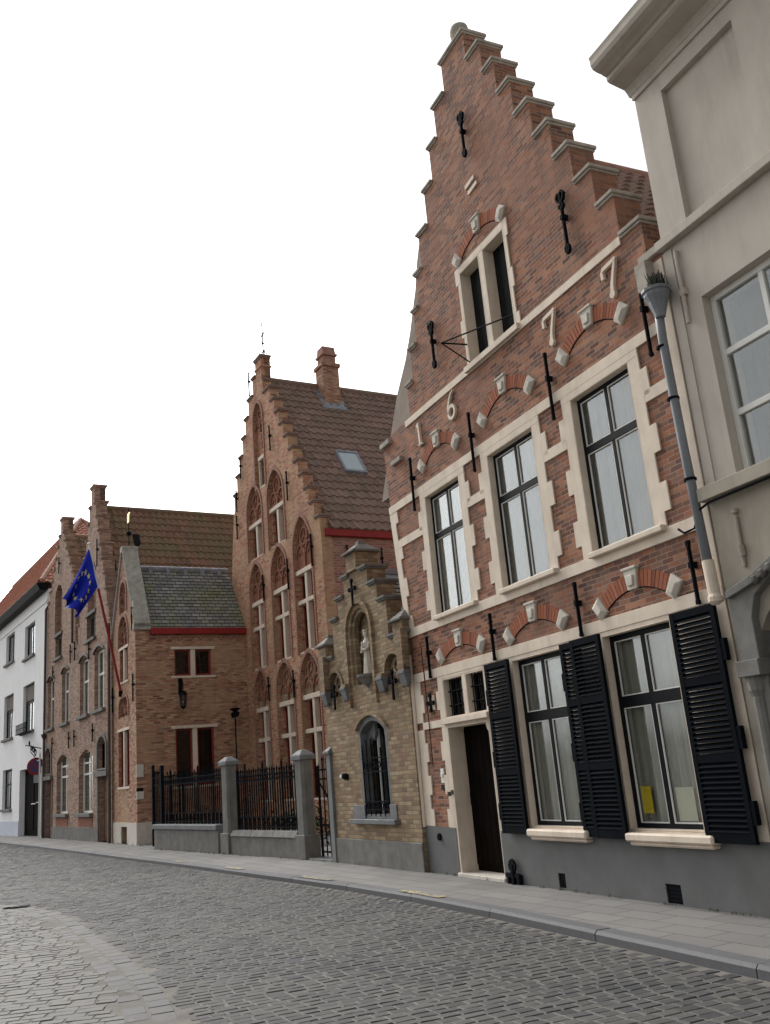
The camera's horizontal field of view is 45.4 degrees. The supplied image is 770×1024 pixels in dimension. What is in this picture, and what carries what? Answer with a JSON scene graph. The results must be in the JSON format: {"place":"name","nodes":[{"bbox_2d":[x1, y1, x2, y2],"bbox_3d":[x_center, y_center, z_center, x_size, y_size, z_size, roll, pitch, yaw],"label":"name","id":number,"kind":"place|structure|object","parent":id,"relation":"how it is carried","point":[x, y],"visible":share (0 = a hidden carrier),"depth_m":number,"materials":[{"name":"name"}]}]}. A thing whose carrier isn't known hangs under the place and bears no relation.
{"place":"outdoors","nodes":[
{"label":"outdoors","id":0,"kind":"place"},
{"bbox_2d":[142,834,330,856],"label":"courtyard floor","id":1,"kind":"structure","parent":0,"point":[329,847],"depth_m":20.53,"materials":[{"name":"stone"}]},
{"bbox_2d":[139,765,195,849],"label":"iron gate","id":2,"kind":"structure","parent":1,"relation":"on","point":[156,798],"depth_m":25.34,"materials":[{"name":"black metal"}]},
{"bbox_2d":[229,707,239,828],"bbox_3d":[-4.579,8.026,28.523,0.334,3.860,0.557,-3,-16,-8],"label":"courtyard lamp","id":3,"kind":"object","parent":1,"relation":"on","point":[234,713],"visible":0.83,"depth_m":28.79,"materials":[{"name":"black metal"}]},
{"bbox_2d":[263,803,329,843],"bbox_3d":[-1.951,7.136,21.063,1.671,0.982,2.019,2,-17,-24],"label":"shrub","id":4,"kind":"object","parent":1,"relation":"on","point":[317,823],"visible":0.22,"depth_m":20.86,"materials":[{"name":"green plant"}]},
{"bbox_2d":[232,323,396,833],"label":"stepped gable house","id":5,"kind":"structure","parent":0,"point":[311,508],"depth_m":28.32,"materials":[{"name":"brick"}]},
{"bbox_2d":[249,518,262,561],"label":"window","id":6,"kind":"structure","parent":5,"relation":"in","point":[256,527],"depth_m":30.04,"materials":[{"name":"beige paint"}]},
{"bbox_2d":[252,599,266,670],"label":"window","id":7,"kind":"structure","parent":5,"relation":"in","point":[259,604],"depth_m":29.32,"materials":[{"name":"beige paint"}]},
{"bbox_2d":[258,454,265,488],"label":"window","id":8,"kind":"structure","parent":5,"relation":"in","point":[260,460],"depth_m":30.14,"materials":[{"name":"beige paint"}]},
{"bbox_2d":[257,706,272,801],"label":"window","id":9,"kind":"structure","parent":5,"relation":"in","point":[264,710],"depth_m":28.41,"materials":[{"name":"beige paint"}]},
{"bbox_2d":[269,500,284,548],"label":"window","id":10,"kind":"structure","parent":5,"relation":"in","point":[277,509],"depth_m":28.53,"materials":[{"name":"beige paint"}]},
{"bbox_2d":[273,584,291,662],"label":"window","id":11,"kind":"structure","parent":5,"relation":"in","point":[282,591],"depth_m":27.76,"materials":[{"name":"beige paint"}]},
{"bbox_2d":[279,699,296,800],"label":"window","id":12,"kind":"structure","parent":5,"relation":"in","point":[289,705],"depth_m":26.86,"materials":[{"name":"beige paint"}]},
{"bbox_2d":[296,564,316,653],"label":"window","id":13,"kind":"structure","parent":5,"relation":"in","point":[306,572],"depth_m":26.31,"materials":[{"name":"beige paint"}]},
{"bbox_2d":[303,691,325,799],"bbox_3d":[-1.806,6.414,25.210,0.232,2.880,1.320,4,-18,-29],"label":"window","id":14,"kind":"structure","parent":5,"relation":"in","point":[315,731],"depth_m":25.36,"materials":[{"name":"beige paint"}]},
{"bbox_2d":[0,0,647,601],"label":"sky","id":15,"kind":"structure","parent":0,"point":[179,179],"materials":[{"name":"white"}]},
{"bbox_2d":[0,836,769,959],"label":"pavement","id":16,"kind":"structure","parent":0,"point":[749,935],"depth_m":10.03,"materials":[{"name":"concrete"}]},
{"bbox_2d":[27,753,41,837],"bbox_3d":[-14.829,11.990,38.926,0.740,3.450,0.484,-2,-16,-12],"label":"parking sign","id":17,"kind":"object","parent":16,"relation":"on","point":[34,765],"visible":0.84,"depth_m":39.33,"materials":[{"name":"blue metal"}]},
{"bbox_2d":[113,842,769,917],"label":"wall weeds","id":18,"kind":"object","parent":16,"relation":"on","point":[743,914],"depth_m":12.00,"materials":[{"name":"green plant"}]},
{"bbox_2d":[505,859,523,884],"bbox_3d":[1.595,4.457,11.415,0.080,0.300,0.320,2,-17,-24],"label":"boot scraper","id":19,"kind":"object","parent":16,"relation":"on","point":[513,877],"visible":1,"depth_m":11.36,"materials":[{"name":"black metal"}]},
{"bbox_2d":[0,844,769,1023],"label":"road","id":20,"kind":"structure","parent":0,"point":[182,1015],"depth_m":7.68,"materials":[{"name":"stone"}]},
{"bbox_2d":[0,910,134,1023],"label":"side setts","id":21,"kind":"structure","parent":20,"relation":"on","point":[85,999],"depth_m":8.25,"materials":[{"name":"grey stone"}]},
{"bbox_2d":[0,904,177,1023],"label":"gutter setts","id":22,"kind":"structure","parent":20,"relation":"on","point":[142,985],"depth_m":8.26,"materials":[{"name":"stone"}]},
{"bbox_2d":[3,905,31,908],"bbox_3d":[-5.712,6.135,14.296,0.450,0.010,0.160,-5,-16,0],"label":"drain grate","id":23,"kind":"object","parent":22,"relation":"on","point":[17,907],"visible":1,"depth_m":14.28,"materials":[{"name":"black metal"}]},
{"label":"ground","id":24,"kind":"structure","parent":0,"visible":0},
{"bbox_2d":[0,518,89,837],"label":"white house","id":25,"kind":"structure","parent":24,"relation":"on","point":[24,602],"depth_m":44.06,"materials":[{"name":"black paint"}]},
{"bbox_2d":[5,769,11,808],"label":"window","id":26,"kind":"structure","parent":25,"relation":"in","point":[10,784],"depth_m":46.00,"materials":[{"name":"grey glass"}]},
{"bbox_2d":[6,694,13,738],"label":"window","id":27,"kind":"structure","parent":25,"relation":"in","point":[10,713],"depth_m":46.73,"materials":[{"name":"black paint"}]},
{"bbox_2d":[9,633,14,661],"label":"window","id":28,"kind":"structure","parent":25,"relation":"in","point":[13,636],"depth_m":47.93,"materials":[{"name":"grey glass"}]},
{"bbox_2d":[26,683,33,730],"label":"window","id":29,"kind":"structure","parent":25,"relation":"in","point":[30,704],"depth_m":43.01,"materials":[{"name":"grey glass"}]},
{"bbox_2d":[28,623,34,655],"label":"window","id":30,"kind":"structure","parent":25,"relation":"in","point":[33,629],"depth_m":44.30,"materials":[{"name":"grey glass"}]},
{"bbox_2d":[24,770,38,835],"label":"door","id":31,"kind":"structure","parent":25,"relation":"in","point":[31,788],"depth_m":41.68,"materials":[{"name":"paint"}]},
{"bbox_2d":[25,741,41,760],"bbox_3d":[-15.242,10.339,39.857,0.195,0.959,1.740,7,-20,-37],"label":"sign bracket","id":32,"kind":"object","parent":25,"relation":"attached to","point":[32,748],"visible":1,"depth_m":39.75,"materials":[{"name":"black metal"}]},
{"bbox_2d":[41,484,233,842],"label":"twin gabled house","id":33,"kind":"structure","parent":24,"relation":"on","point":[78,779],"depth_m":34.89,"materials":[{"name":"brown brick"}]},
{"bbox_2d":[49,780,50,836],"bbox_3d":[-13.694,12.246,38.022,0.080,2.280,1.370,4,-18,-30],"label":"door","id":34,"kind":"structure","parent":33,"relation":"in","point":[50,780],"depth_m":38.36,"materials":[{"name":"brown wood"}]},
{"bbox_2d":[51,679,53,726],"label":"window","id":35,"kind":"structure","parent":33,"relation":"in","point":[52,698],"depth_m":39.47,"materials":[{"name":"white paint"}]},
{"bbox_2d":[58,636,61,655],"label":"window","id":36,"kind":"structure","parent":33,"relation":"in","point":[60,639],"depth_m":38.81,"materials":[{"name":"black glass"}]},
{"bbox_2d":[61,756,67,813],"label":"window","id":37,"kind":"structure","parent":33,"relation":"in","point":[65,766],"depth_m":36.75,"materials":[{"name":"white paint"}]},
{"bbox_2d":[65,670,68,721],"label":"window","id":38,"kind":"structure","parent":33,"relation":"in","point":[66,691],"depth_m":37.17,"materials":[{"name":"grey glass"}]},
{"bbox_2d":[83,659,88,713],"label":"window","id":39,"kind":"structure","parent":33,"relation":"in","point":[86,682],"depth_m":34.52,"materials":[{"name":"grey glass"}]},
{"bbox_2d":[83,751,92,812],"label":"window","id":40,"kind":"structure","parent":33,"relation":"in","point":[89,782],"depth_m":33.50,"materials":[{"name":"white paint"}]},
{"bbox_2d":[90,615,94,637],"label":"window","id":41,"kind":"structure","parent":33,"relation":"in","point":[92,620],"depth_m":34.15,"materials":[{"name":"black glass"}]},
{"bbox_2d":[98,649,104,707],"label":"window","id":42,"kind":"structure","parent":33,"relation":"in","point":[101,674],"depth_m":32.71,"materials":[{"name":"white paint"}]},
{"bbox_2d":[102,741,104,767],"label":"window","id":43,"kind":"structure","parent":33,"relation":"in","point":[103,745],"depth_m":31.62,"materials":[{"name":"black glass"}]},
{"bbox_2d":[104,776,107,841],"bbox_3d":[-9.168,9.869,30.645,0.080,2.100,1.320,4,-18,-30],"label":"door","id":44,"kind":"structure","parent":33,"relation":"in","point":[105,777],"depth_m":30.89,"materials":[{"name":"brown wood"}]},
{"bbox_2d":[111,546,252,844],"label":"slate roofed wing","id":45,"kind":"structure","parent":24,"relation":"on","point":[171,626],"depth_m":29.13,"materials":[{"name":"brown brick"}]},
{"bbox_2d":[63,542,122,696],"bbox_3d":[-9.509,3.477,29.936,1.849,5.079,0.518,-2,-16,-11],"label":"flag pole","id":46,"kind":"object","parent":45,"relation":"attached to","point":[84,586],"visible":1,"depth_m":30.05,"materials":[{"name":"blue fabric"}]},
{"bbox_2d":[117,726,129,789],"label":"window","id":47,"kind":"structure","parent":45,"relation":"in","point":[125,734],"depth_m":28.97,"materials":[{"name":"beige paint"}]},
{"bbox_2d":[118,644,128,684],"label":"window","id":48,"kind":"structure","parent":45,"relation":"in","point":[125,652],"depth_m":29.63,"materials":[{"name":"beige paint"}]},
{"bbox_2d":[126,508,131,535],"bbox_3d":[-8.582,0.529,30.903,0.171,1.400,0.400,4,-18,-29],"label":"weather vane","id":49,"kind":"object","parent":45,"relation":"on","point":[128,533],"visible":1,"depth_m":30.94,"materials":[{"name":"gold metal"}]},
{"bbox_2d":[178,678,187,708],"bbox_3d":[-6.288,5.631,28.557,0.242,0.980,0.440,4,-18,-29],"label":"wall lantern","id":50,"kind":"object","parent":45,"relation":"attached to","point":[182,694],"depth_m":28.42,"materials":[{"name":"black metal"}]},
{"bbox_2d":[170,646,215,677],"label":"window","id":51,"kind":"structure","parent":45,"relation":"in","point":[193,662],"depth_m":29.27,"materials":[{"name":"beige paint"}]},
{"bbox_2d":[171,724,218,789],"bbox_3d":[-5.884,7.561,28.502,1.480,1.880,0.210,4,-18,-29],"label":"window","id":52,"kind":"structure","parent":45,"relation":"in","point":[194,744],"depth_m":28.56,"materials":[{"name":"beige paint"}]},
{"bbox_2d":[152,823,222,853],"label":"wall","id":53,"kind":"structure","parent":24,"relation":"on","point":[203,837],"depth_m":22.39,"materials":[{"name":"grey concrete"}]},
{"bbox_2d":[163,762,222,823],"bbox_3d":[-4.819,7.044,22.955,0.049,1.400,4.197,5,-18,-32],"label":"iron railing","id":54,"kind":"object","parent":53,"relation":"on","point":[213,779],"visible":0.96,"depth_m":22.83,"materials":[{"name":"black metal"}]},
{"bbox_2d":[218,756,238,854],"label":"gate pillar","id":55,"kind":"structure","parent":24,"relation":"on","point":[229,791],"depth_m":20.71,"materials":[{"name":"grey stone"}]},
{"bbox_2d":[230,829,297,858],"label":"wall","id":56,"kind":"structure","parent":24,"relation":"on","point":[280,843],"depth_m":18.90,"materials":[{"name":"grey stone"}]},
{"bbox_2d":[236,759,297,830],"bbox_3d":[-2.476,5.934,19.330,0.049,1.420,3.207,5,-18,-32],"label":"iron railing","id":57,"kind":"object","parent":56,"relation":"on","point":[263,815],"visible":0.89,"depth_m":19.33,"materials":[{"name":"black metal"}]},
{"bbox_2d":[290,750,320,859],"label":"gate pillar","id":58,"kind":"structure","parent":24,"relation":"on","point":[307,843],"depth_m":17.64,"materials":[{"name":"grey stone"}]},
{"bbox_2d":[314,541,428,872],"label":"chapel front","id":59,"kind":"structure","parent":24,"relation":"on","point":[375,812],"depth_m":15.49,"materials":[{"name":"yellow brick"}]},
{"bbox_2d":[309,756,332,861],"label":"iron gate","id":60,"kind":"structure","parent":59,"relation":"attached to","point":[328,858],"depth_m":17.34,"materials":[{"name":"black metal"}]},
{"bbox_2d":[360,629,371,672],"bbox_3d":[-0.311,2.391,15.674,0.212,0.778,0.269,3,-18,-26],"label":"statue","id":61,"kind":"object","parent":59,"relation":"on","point":[365,645],"visible":0.83,"depth_m":15.61,"materials":[{"name":"white stone"}]},
{"bbox_2d":[350,716,400,824],"bbox_3d":[-0.139,4.261,15.258,0.345,1.720,1.700,3,-18,-26],"label":"chapel window","id":62,"kind":"structure","parent":59,"relation":"in","point":[370,732],"depth_m":15.39,"materials":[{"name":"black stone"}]},
{"bbox_2d":[0,841,769,981],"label":"kerb","id":63,"kind":"structure","parent":24,"relation":"on","point":[738,964],"depth_m":8.84,"materials":[{"name":"grey stone"}]},
{"bbox_2d":[175,860,444,897],"bbox_3d":[-1.875,5.980,15.247,0.238,0.001,10.811,4,-18,-29],"label":"kerb marking","id":64,"kind":"object","parent":63,"relation":"on","point":[418,892],"visible":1,"depth_m":11.59,"materials":[{"name":"yellow paint"}]},
{"bbox_2d":[380,22,769,917],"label":"gabled house","id":65,"kind":"structure","parent":24,"relation":"on","point":[576,684],"depth_m":11.07,"materials":[{"name":"red brick"}]},
{"bbox_2d":[430,480,470,612],"bbox_3d":[1.037,0.518,13.475,0.110,1.833,1.066,2,-17,-24],"label":"window","id":66,"kind":"structure","parent":65,"relation":"in","point":[450,534],"depth_m":13.63,"materials":[{"name":"grey glass"}]},
{"bbox_2d":[448,677,464,715],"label":"window","id":67,"kind":"structure","parent":65,"relation":"in","point":[456,689],"depth_m":13.24,"materials":[{"name":"black paint"}]},
{"bbox_2d":[471,671,486,711],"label":"window","id":68,"kind":"structure","parent":65,"relation":"in","point":[478,685],"depth_m":12.67,"materials":[{"name":"black paint"}]},
{"bbox_2d":[463,724,503,872],"bbox_3d":[1.435,3.879,12.536,0.131,1.940,1.140,2,-17,-24],"label":"door","id":69,"kind":"structure","parent":65,"relation":"in","point":[477,741],"depth_m":12.70,"materials":[{"name":"brown wood"}]},
{"bbox_2d":[493,432,549,584],"bbox_3d":[1.811,-0.022,11.797,0.111,1.833,1.096,2,-17,-24],"label":"window","id":70,"kind":"structure","parent":65,"relation":"in","point":[521,496],"depth_m":11.92,"materials":[{"name":"grey glass"}]},
{"bbox_2d":[518,651,582,825],"bbox_3d":[2.043,2.714,11.025,0.103,1.998,1.076,2,-17,-24],"label":"window","id":71,"kind":"structure","parent":65,"relation":"in","point":[556,794],"depth_m":11.15,"materials":[{"name":"grey glass"}]},
{"bbox_2d":[577,368,653,548],"bbox_3d":[2.585,-0.562,10.119,0.109,1.833,1.046,2,-17,-24],"label":"window","id":72,"kind":"structure","parent":65,"relation":"in","point":[624,504],"depth_m":10.22,"materials":[{"name":"grey glass"}]},
{"bbox_2d":[640,786,654,813],"bbox_3d":[2.709,2.973,9.505,0.004,0.270,0.160,2,-17,-24],"label":"poster","id":73,"kind":"object","parent":65,"relation":"attached to","point":[647,800],"visible":1,"depth_m":9.50,"materials":[{"name":"yellow paper"}]},
{"bbox_2d":[609,622,703,829],"bbox_3d":[2.802,2.184,9.376,0.102,1.998,1.076,2,-17,-24],"label":"window","id":74,"kind":"structure","parent":65,"relation":"in","point":[657,745],"depth_m":9.46,"materials":[{"name":"grey glass"}]},
{"bbox_2d":[645,270,668,285],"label":"gutter weeds","id":75,"kind":"object","parent":65,"relation":"on","point":[654,279],"visible":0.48,"depth_m":9.24,"materials":[{"name":"green plant"}]},
{"bbox_2d":[675,787,698,821],"bbox_3d":[2.947,2.853,8.987,0.004,0.320,0.260,2,-17,-24],"label":"paper sheet","id":76,"kind":"object","parent":65,"relation":"attached to","point":[686,803],"visible":1,"depth_m":8.98,"materials":[{"name":"white paper"}]},
{"bbox_2d":[589,0,769,826],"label":"rendered house","id":77,"kind":"structure","parent":24,"relation":"on","point":[691,78],"depth_m":8.74,"materials":[{"name":"grey paint"}]},
{"bbox_2d":[710,257,769,468],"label":"window","id":78,"kind":"structure","parent":77,"relation":"in","point":[750,310],"depth_m":8.64,"materials":[{"name":"white paint"}]}
]}

